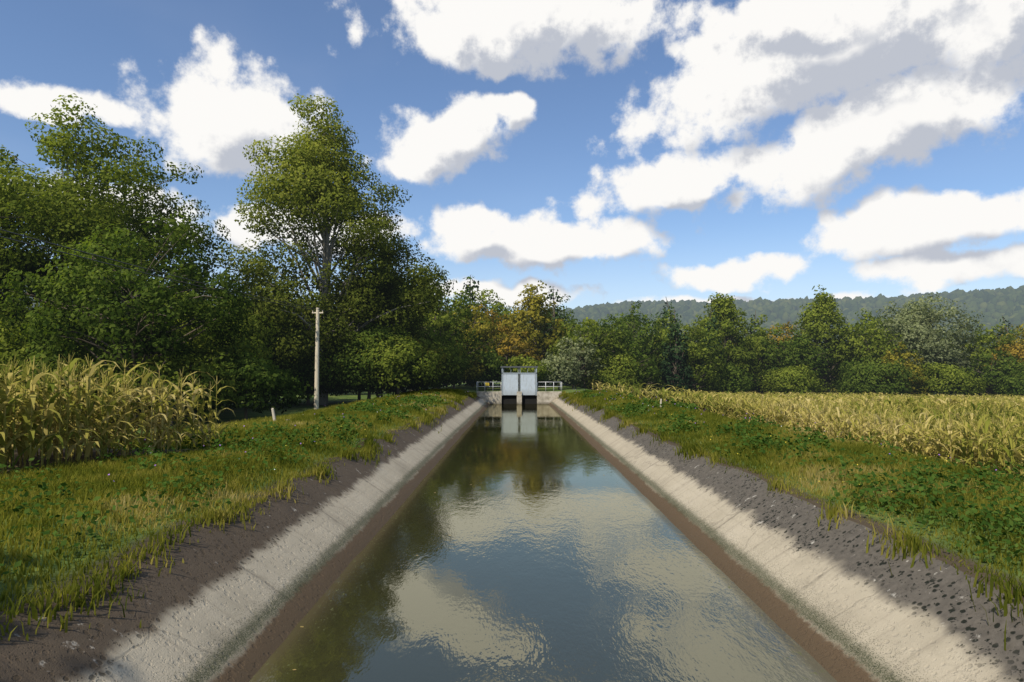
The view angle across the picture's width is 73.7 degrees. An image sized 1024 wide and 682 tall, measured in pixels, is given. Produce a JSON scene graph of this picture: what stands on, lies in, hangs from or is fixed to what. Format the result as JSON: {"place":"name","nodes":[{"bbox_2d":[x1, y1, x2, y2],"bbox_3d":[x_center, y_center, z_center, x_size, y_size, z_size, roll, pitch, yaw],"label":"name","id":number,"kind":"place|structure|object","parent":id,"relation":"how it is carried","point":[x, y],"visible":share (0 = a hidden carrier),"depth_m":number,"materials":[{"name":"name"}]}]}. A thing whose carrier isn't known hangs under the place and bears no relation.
{"place":"outdoors","nodes":[
{"label":"outdoors","id":0,"kind":"place"},
{"bbox_2d":[0,229,335,319],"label":"power line wires","id":1,"kind":"object","parent":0,"point":[136,266],"visible":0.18,"depth_m":27.94,"materials":[{"name":"black metal"}]},
{"bbox_2d":[0,316,1023,650],"bbox_3d":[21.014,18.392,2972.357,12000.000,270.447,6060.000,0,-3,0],"label":"ground","id":2,"kind":"structure","parent":0,"point":[302,406],"depth_m":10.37,"materials":[{"name":"green plant"}]},
{"bbox_2d":[0,311,22,409],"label":"bush","id":3,"kind":"object","parent":2,"relation":"on","point":[11,333],"visible":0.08,"depth_m":39.52,"materials":[{"name":"green plant"}]},
{"bbox_2d":[0,300,37,338],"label":"bush","id":4,"kind":"object","parent":2,"relation":"on","point":[7,315],"visible":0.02,"depth_m":44.45,"materials":[{"name":"green plant"}]},
{"bbox_2d":[0,190,58,300],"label":"broadleaf tree","id":5,"kind":"object","parent":2,"relation":"on","point":[33,268],"visible":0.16,"depth_m":46.85,"materials":[{"name":"green plant"}]},
{"bbox_2d":[0,289,70,326],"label":"bush","id":6,"kind":"object","parent":2,"relation":"on","point":[15,314],"depth_m":49.70,"materials":[{"name":"green plant"}]},
{"bbox_2d":[0,309,78,347],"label":"bush","id":7,"kind":"object","parent":2,"relation":"on","point":[25,323],"visible":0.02,"depth_m":43.01,"materials":[{"name":"green plant"}]},
{"bbox_2d":[0,321,85,409],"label":"bush","id":8,"kind":"object","parent":2,"relation":"on","point":[4,353],"visible":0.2,"depth_m":37.24,"materials":[{"name":"green plant"}]},
{"bbox_2d":[0,316,177,402],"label":"bush","id":9,"kind":"object","parent":2,"relation":"on","point":[34,347],"visible":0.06,"depth_m":38.50,"materials":[{"name":"green plant"}]},
{"bbox_2d":[20,334,165,420],"bbox_3d":[-23.296,2.339,37.348,7.860,5.478,7.613,0,-3,0],"label":"bush","id":10,"kind":"object","parent":2,"relation":"on","point":[101,354],"visible":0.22,"depth_m":36.30,"materials":[{"name":"green plant"}]},
{"bbox_2d":[30,321,201,400],"bbox_3d":[-26.074,1.951,46.450,12.310,7.002,11.692,2,-3,-37],"label":"bush","id":11,"kind":"object","parent":2,"relation":"on","point":[116,326],"depth_m":42.48,"materials":[{"name":"green plant"}]},
{"bbox_2d":[0,93,233,331],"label":"broadleaf tree","id":12,"kind":"object","parent":2,"relation":"on","point":[63,212],"visible":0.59,"depth_m":47.12,"materials":[{"name":"green plant"}]},
{"bbox_2d":[0,353,237,474],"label":"maize field","id":13,"kind":"structure","parent":2,"relation":"on","point":[31,427],"depth_m":15.80,"materials":[{"name":"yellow plant"}]},
{"bbox_2d":[0,211,252,425],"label":"broadleaf tree","id":14,"kind":"object","parent":2,"relation":"on","point":[137,330],"visible":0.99,"depth_m":36.44,"materials":[{"name":"green plant"}]},
{"bbox_2d":[98,350,244,425],"bbox_3d":[-18.831,2.753,37.920,7.630,4.518,7.204,-3,-4,43],"label":"bush","id":15,"kind":"object","parent":2,"relation":"on","point":[222,394],"visible":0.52,"depth_m":37.14,"materials":[{"name":"green plant"}]},
{"bbox_2d":[116,291,280,402],"bbox_3d":[-24.294,1.055,50.855,15.048,9.315,14.652,0,-3,0],"label":"bush","id":16,"kind":"object","parent":2,"relation":"on","point":[254,329],"visible":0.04,"depth_m":49.33,"materials":[{"name":"green plant"}]},
{"bbox_2d":[146,317,273,418],"bbox_3d":[-20.451,1.832,43.952,10.178,7.009,9.198,0,-3,0],"label":"bush","id":17,"kind":"object","parent":2,"relation":"on","point":[199,340],"visible":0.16,"depth_m":42.36,"materials":[{"name":"green plant"}]},
{"bbox_2d":[184,352,312,419],"bbox_3d":[-15.797,2.912,41.111,7.679,4.634,6.784,-3,-4,44],"label":"bush","id":18,"kind":"object","parent":2,"relation":"on","point":[257,374],"visible":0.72,"depth_m":39.83,"materials":[{"name":"green plant"}]},
{"bbox_2d":[271,408,275,420],"bbox_3d":[-10.082,3.227,28.951,0.268,0.781,0.140,0,-3,0],"label":"marker post","id":19,"kind":"object","parent":2,"relation":"on","point":[273,414],"visible":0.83,"depth_m":28.91,"materials":[{"name":"concrete"}]},
{"bbox_2d":[244,315,329,408],"bbox_3d":[-22.188,1.945,59.085,12.096,8.338,12.496,-3,-4,44],"label":"bush","id":20,"kind":"object","parent":2,"relation":"on","point":[297,369],"visible":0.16,"depth_m":57.40,"materials":[{"name":"green plant"}]},
{"bbox_2d":[172,93,456,404],"bbox_3d":[-17.910,-8.749,64.553,26.877,30.174,21.100,2,-3,-37],"label":"poplar tree","id":21,"kind":"object","parent":2,"relation":"on","point":[310,186],"visible":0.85,"depth_m":61.35,"materials":[{"name":"green plant"}]},
{"bbox_2d":[271,341,357,404],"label":"bush","id":22,"kind":"object","parent":2,"relation":"on","point":[332,365],"visible":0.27,"depth_m":59.89,"materials":[{"name":"green plant"}]},
{"bbox_2d":[268,330,363,400],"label":"bush","id":23,"kind":"object","parent":2,"relation":"on","point":[329,359],"visible":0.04,"depth_m":62.41,"materials":[{"name":"green plant"}]},
{"bbox_2d":[312,308,322,408],"bbox_3d":[-15.736,1.456,55.104,0.900,8.300,0.380,0,-3,0],"label":"utility pole","id":24,"kind":"object","parent":2,"relation":"on","point":[316,391],"visible":0.87,"depth_m":54.97,"materials":[{"name":"grey concrete"}]},
{"bbox_2d":[313,334,410,400],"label":"bush","id":25,"kind":"object","parent":2,"relation":"on","point":[356,388],"visible":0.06,"depth_m":63.12,"materials":[{"name":"green plant"}]},
{"bbox_2d":[298,322,430,398],"bbox_3d":[-13.694,2.051,63.071,12.706,7.869,11.050,1,-3,-27],"label":"bush","id":26,"kind":"object","parent":2,"relation":"on","point":[372,332],"visible":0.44,"depth_m":59.71,"materials":[{"name":"green plant"}]},
{"bbox_2d":[336,239,430,397],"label":"poplar tree","id":27,"kind":"object","parent":2,"relation":"on","point":[414,332],"visible":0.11,"depth_m":69.26,"materials":[{"name":"green plant"}]},
{"bbox_2d":[342,331,443,395],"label":"bush","id":28,"kind":"object","parent":2,"relation":"on","point":[429,372],"visible":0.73,"depth_m":59.30,"materials":[{"name":"green plant"}]},
{"bbox_2d":[363,335,448,392],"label":"bush","id":29,"kind":"object","parent":2,"relation":"on","point":[428,358],"visible":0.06,"depth_m":66.72,"materials":[{"name":"green plant"}]},
{"bbox_2d":[405,289,459,389],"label":"broadleaf tree","id":30,"kind":"object","parent":2,"relation":"on","point":[438,315],"visible":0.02,"depth_m":94.44,"materials":[{"name":"green plant"}]},
{"bbox_2d":[401,330,469,390],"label":"bush","id":31,"kind":"object","parent":2,"relation":"on","point":[452,368],"visible":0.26,"depth_m":68.70,"materials":[{"name":"green plant"}]},
{"bbox_2d":[428,280,461,387],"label":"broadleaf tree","id":32,"kind":"object","parent":2,"relation":"on","point":[436,332],"depth_m":110.12,"materials":[{"name":"green plant"}]},
{"bbox_2d":[421,345,474,387],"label":"bush","id":33,"kind":"object","parent":2,"relation":"on","point":[468,366],"visible":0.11,"depth_m":78.86,"materials":[{"name":"green plant"}]},
{"bbox_2d":[409,285,496,388],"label":"broadleaf tree","id":34,"kind":"object","parent":2,"relation":"on","point":[443,325],"visible":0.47,"depth_m":84.94,"materials":[{"name":"green plant"}]},
{"bbox_2d":[447,338,487,388],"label":"bush","id":35,"kind":"object","parent":2,"relation":"on","point":[473,369],"visible":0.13,"depth_m":88.98,"materials":[{"name":"green plant"}]},
{"bbox_2d":[455,275,488,385],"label":"spruce tree","id":36,"kind":"object","parent":2,"relation":"on","point":[469,289],"visible":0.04,"depth_m":113.31,"materials":[{"name":"green plant"}]},
{"bbox_2d":[453,309,498,326],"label":"broadleaf tree","id":37,"kind":"object","parent":2,"relation":"on","point":[477,318],"visible":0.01,"depth_m":124.92,"materials":[{"name":"green plant"}]},
{"bbox_2d":[442,304,516,386],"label":"broadleaf tree","id":38,"kind":"object","parent":2,"relation":"on","point":[490,328],"visible":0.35,"depth_m":103.97,"materials":[{"name":"green plant"}]},
{"bbox_2d":[448,284,524,384],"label":"broadleaf tree","id":39,"kind":"object","parent":2,"relation":"on","point":[484,294],"visible":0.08,"depth_m":131.19,"materials":[{"name":"green plant"}]},
{"bbox_2d":[461,347,513,389],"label":"bush","id":40,"kind":"object","parent":2,"relation":"on","point":[494,364],"visible":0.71,"depth_m":91.01,"materials":[{"name":"green plant"}]},
{"bbox_2d":[462,304,519,385],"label":"broadleaf tree","id":41,"kind":"object","parent":2,"relation":"on","point":[500,329],"visible":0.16,"depth_m":117.16,"materials":[{"name":"green plant"}]},
{"bbox_2d":[0,396,1023,681],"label":"canal lining","id":42,"kind":"object","parent":2,"relation":"on","point":[236,602],"visible":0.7,"depth_m":9.30,"materials":[{"name":"concrete"}]},
{"bbox_2d":[0,389,1023,576],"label":"bank weeds","id":43,"kind":"object","parent":2,"relation":"on","point":[907,488],"visible":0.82,"depth_m":13.30,"materials":[{"name":"green plant"}]},
{"bbox_2d":[483,330,542,364],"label":"broadleaf tree","id":44,"kind":"object","parent":2,"relation":"on","point":[513,340],"visible":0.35,"depth_m":103.10,"materials":[{"name":"brown plant"}]},
{"bbox_2d":[486,302,539,336],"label":"broadleaf tree","id":45,"kind":"object","parent":2,"relation":"on","point":[508,313],"depth_m":126.90,"materials":[{"name":"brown plant"}]},
{"bbox_2d":[3,286,1023,382],"bbox_3d":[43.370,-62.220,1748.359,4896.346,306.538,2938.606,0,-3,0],"label":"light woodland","id":46,"kind":"object","parent":2,"relation":"on","point":[1001,302],"visible":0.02,"depth_m":1463.12,"materials":[{"name":"green plant"}]},
{"bbox_2d":[12,285,1023,353],"bbox_3d":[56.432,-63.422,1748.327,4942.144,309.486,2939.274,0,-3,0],"label":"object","id":47,"kind":"object","parent":2,"relation":"on","point":[685,312],"visible":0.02,"depth_m":1442.61,"materials":[{"name":"green plant"}]},
{"bbox_2d":[477,366,561,403],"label":"sluice gate","id":48,"kind":"structure","parent":2,"relation":"on","point":[510,393],"depth_m":76.16,"materials":[{"name":"metal"}]},
{"bbox_2d":[505,354,557,386],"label":"bush","id":49,"kind":"object","parent":2,"relation":"on","point":[516,361],"visible":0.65,"depth_m":90.34,"materials":[{"name":"green plant"}]},
{"bbox_2d":[492,280,572,383],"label":"poplar tree","id":50,"kind":"object","parent":2,"relation":"on","point":[534,309],"visible":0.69,"depth_m":114.31,"materials":[{"name":"green plant"}]},
{"bbox_2d":[536,286,570,384],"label":"spruce tree","id":51,"kind":"object","parent":2,"relation":"on","point":[554,314],"visible":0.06,"depth_m":127.31,"materials":[{"name":"green plant"}]},
{"bbox_2d":[527,294,585,383],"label":"broadleaf tree","id":52,"kind":"object","parent":2,"relation":"on","point":[572,320],"visible":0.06,"depth_m":133.75,"materials":[{"name":"green plant"}]},
{"bbox_2d":[539,353,583,389],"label":"bush","id":53,"kind":"object","parent":2,"relation":"on","point":[567,372],"visible":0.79,"depth_m":92.39,"materials":[{"name":"green plant"}]},
{"bbox_2d":[545,330,605,387],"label":"broadleaf tree","id":54,"kind":"object","parent":2,"relation":"on","point":[574,351],"visible":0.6,"depth_m":99.21,"materials":[{"name":"green plant"}]},
{"bbox_2d":[548,319,627,382],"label":"broadleaf tree","id":55,"kind":"object","parent":2,"relation":"on","point":[583,334],"depth_m":120.57,"materials":[{"name":"green plant"}]},
{"bbox_2d":[545,317,633,388],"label":"broadleaf tree","id":56,"kind":"object","parent":2,"relation":"on","point":[600,353],"visible":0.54,"depth_m":106.96,"materials":[{"name":"green plant"}]},
{"bbox_2d":[550,320,655,386],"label":"broadleaf tree","id":57,"kind":"object","parent":2,"relation":"on","point":[627,338],"visible":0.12,"depth_m":115.03,"materials":[{"name":"green plant"}]},
{"bbox_2d":[576,354,647,390],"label":"bush","id":58,"kind":"object","parent":2,"relation":"on","point":[605,374],"visible":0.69,"depth_m":104.71,"materials":[{"name":"green plant"}]},
{"bbox_2d":[598,312,660,354],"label":"broadleaf tree","id":59,"kind":"object","parent":2,"relation":"on","point":[631,323],"visible":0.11,"depth_m":136.55,"materials":[{"name":"green plant"}]},
{"bbox_2d":[601,344,666,391],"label":"broadleaf tree","id":60,"kind":"object","parent":2,"relation":"on","point":[644,372],"visible":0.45,"depth_m":108.08,"materials":[{"name":"green plant"}]},
{"bbox_2d":[607,301,677,387],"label":"broadleaf tree","id":61,"kind":"object","parent":2,"relation":"on","point":[648,349],"visible":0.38,"depth_m":122.06,"materials":[{"name":"green plant"}]},
{"bbox_2d":[644,318,682,389],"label":"broadleaf tree","id":62,"kind":"object","parent":2,"relation":"on","point":[661,327],"visible":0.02,"depth_m":146.41,"materials":[{"name":"green plant"}]},
{"bbox_2d":[653,298,676,338],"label":"spruce tree","id":63,"kind":"object","parent":2,"relation":"on","point":[666,312],"visible":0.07,"depth_m":151.72,"materials":[{"name":"green plant"}]},
{"bbox_2d":[641,356,693,392],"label":"bush","id":64,"kind":"object","parent":2,"relation":"on","point":[659,383],"visible":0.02,"depth_m":127.69,"materials":[{"name":"green plant"}]},
{"bbox_2d":[657,308,697,393],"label":"spruce tree","id":65,"kind":"object","parent":2,"relation":"on","point":[670,369],"visible":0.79,"depth_m":116.95,"materials":[{"name":"green plant"}]},
{"bbox_2d":[645,309,731,390],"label":"broadleaf tree","id":66,"kind":"object","parent":2,"relation":"on","point":[697,353],"visible":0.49,"depth_m":123.36,"materials":[{"name":"green plant"}]},
{"bbox_2d":[688,331,729,381],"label":"broadleaf tree","id":67,"kind":"object","parent":2,"relation":"on","point":[706,340],"visible":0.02,"depth_m":134.79,"materials":[{"name":"green plant"}]},
{"bbox_2d":[696,309,731,392],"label":"spruce tree","id":68,"kind":"object","parent":2,"relation":"on","point":[711,321],"visible":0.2,"depth_m":132.87,"materials":[{"name":"green plant"}]},
{"bbox_2d":[693,361,761,394],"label":"bush","id":69,"kind":"object","parent":2,"relation":"on","point":[745,384],"visible":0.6,"depth_m":126.00,"materials":[{"name":"green plant"}]},
{"bbox_2d":[688,292,770,386],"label":"poplar tree","id":70,"kind":"object","parent":2,"relation":"on","point":[724,308],"visible":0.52,"depth_m":138.40,"materials":[{"name":"green plant"}]},
{"bbox_2d":[727,309,786,387],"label":"broadleaf tree","id":71,"kind":"object","parent":2,"relation":"on","point":[758,342],"visible":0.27,"depth_m":144.03,"materials":[{"name":"green plant"}]},
{"bbox_2d":[748,310,772,394],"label":"spruce tree","id":72,"kind":"object","parent":2,"relation":"on","point":[758,387],"visible":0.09,"depth_m":153.40,"materials":[{"name":"green plant"}]},
{"bbox_2d":[538,294,1023,395],"bbox_3d":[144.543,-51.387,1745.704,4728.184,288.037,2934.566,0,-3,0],"label":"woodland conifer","id":73,"kind":"object","parent":2,"relation":"on","point":[860,306],"depth_m":1254.47,"materials":[{"name":"green plant"}]},
{"bbox_2d":[758,321,813,390],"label":"broadleaf tree","id":74,"kind":"object","parent":2,"relation":"on","point":[778,339],"visible":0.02,"depth_m":157.69,"materials":[{"name":"green plant"}]},
{"bbox_2d":[759,365,829,394],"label":"bush","id":75,"kind":"object","parent":2,"relation":"on","point":[792,379],"visible":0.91,"depth_m":129.79,"materials":[{"name":"green plant"}]},
{"bbox_2d":[759,326,834,390],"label":"broadleaf tree","id":76,"kind":"object","parent":2,"relation":"on","point":[792,353],"visible":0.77,"depth_m":137.85,"materials":[{"name":"green plant"}]},
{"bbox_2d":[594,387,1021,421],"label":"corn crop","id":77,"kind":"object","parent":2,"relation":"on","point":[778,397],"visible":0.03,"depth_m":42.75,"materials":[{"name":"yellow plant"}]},
{"bbox_2d":[787,285,862,391],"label":"poplar tree","id":78,"kind":"object","parent":2,"relation":"on","point":[819,315],"visible":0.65,"depth_m":143.79,"materials":[{"name":"green plant"}]},
{"bbox_2d":[818,368,837,392],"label":"broadleaf tree","id":79,"kind":"object","parent":2,"relation":"on","point":[834,389],"visible":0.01,"depth_m":197.54,"materials":[{"name":"green plant"}]},
{"bbox_2d":[827,317,908,391],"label":"broadleaf tree","id":80,"kind":"object","parent":2,"relation":"on","point":[863,333],"visible":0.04,"depth_m":152.02,"materials":[{"name":"green plant"}]},
{"bbox_2d":[822,308,921,383],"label":"broadleaf tree","id":81,"kind":"object","parent":2,"relation":"on","point":[875,345],"visible":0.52,"depth_m":140.53,"materials":[{"name":"green plant"}]},
{"bbox_2d":[829,356,919,395],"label":"bush","id":82,"kind":"object","parent":2,"relation":"on","point":[867,379],"visible":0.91,"depth_m":130.25,"materials":[{"name":"green plant"}]},
{"bbox_2d":[879,342,928,395],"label":"broadleaf tree","id":83,"kind":"object","parent":2,"relation":"on","point":[897,356],"visible":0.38,"depth_m":133.63,"materials":[{"name":"green plant"}]},
{"bbox_2d":[874,292,984,395],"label":"broadleaf tree","id":84,"kind":"object","parent":2,"relation":"on","point":[915,321],"visible":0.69,"depth_m":144.39,"materials":[{"name":"green plant"}]},
{"bbox_2d":[908,362,988,396],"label":"bush","id":85,"kind":"object","parent":2,"relation":"on","point":[956,380],"visible":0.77,"depth_m":131.65,"materials":[{"name":"green plant"}]},
{"bbox_2d":[962,331,990,355],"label":"broadleaf tree","id":86,"kind":"object","parent":2,"relation":"on","point":[979,343],"depth_m":185.14,"materials":[{"name":"green plant"}]},
{"bbox_2d":[939,322,1023,396],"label":"broadleaf tree","id":87,"kind":"object","parent":2,"relation":"on","point":[987,338],"visible":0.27,"depth_m":147.07,"materials":[{"name":"green plant"}]},
{"bbox_2d":[960,350,1022,395],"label":"broadleaf tree","id":88,"kind":"object","parent":2,"relation":"on","point":[992,373],"visible":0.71,"depth_m":137.22,"materials":[{"name":"green plant"}]},
{"bbox_2d":[983,315,1016,395],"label":"spruce tree","id":89,"kind":"object","parent":2,"relation":"on","point":[1006,330],"visible":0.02,"depth_m":152.83,"materials":[{"name":"green plant"}]},
{"bbox_2d":[984,341,1023,387],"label":"broadleaf tree","id":90,"kind":"object","parent":2,"relation":"on","point":[1015,349],"visible":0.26,"depth_m":142.01,"materials":[{"name":"yellow plant"}]},
{"bbox_2d":[990,357,1023,397],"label":"bush","id":91,"kind":"object","parent":2,"relation":"on","point":[1017,380],"visible":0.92,"depth_m":131.97,"materials":[{"name":"green plant"}]},
{"bbox_2d":[995,324,1023,354],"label":"broadleaf tree","id":92,"kind":"object","parent":2,"relation":"on","point":[1018,339],"visible":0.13,"depth_m":152.26,"materials":[{"name":"green plant"}]},
{"bbox_2d":[0,0,1023,315],"label":"sky","id":93,"kind":"structure","parent":0,"point":[598,152],"materials":[{"name":"blue"}]},
{"bbox_2d":[249,404,836,681],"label":"canal water","id":94,"kind":"structure","parent":0,"point":[565,551],"depth_m":10.72,"materials":[{"name":"green liquid"}]},
{"bbox_2d":[585,377,1023,418],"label":"maize field","id":95,"kind":"structure","parent":0,"point":[834,398],"depth_m":54.81,"materials":[{"name":"yellow plant"}]},
{"bbox_2d":[690,391,1023,481],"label":"maize field","id":96,"kind":"structure","parent":0,"point":[985,438],"depth_m":23.48,"materials":[{"name":"yellow plant"}]}
]}

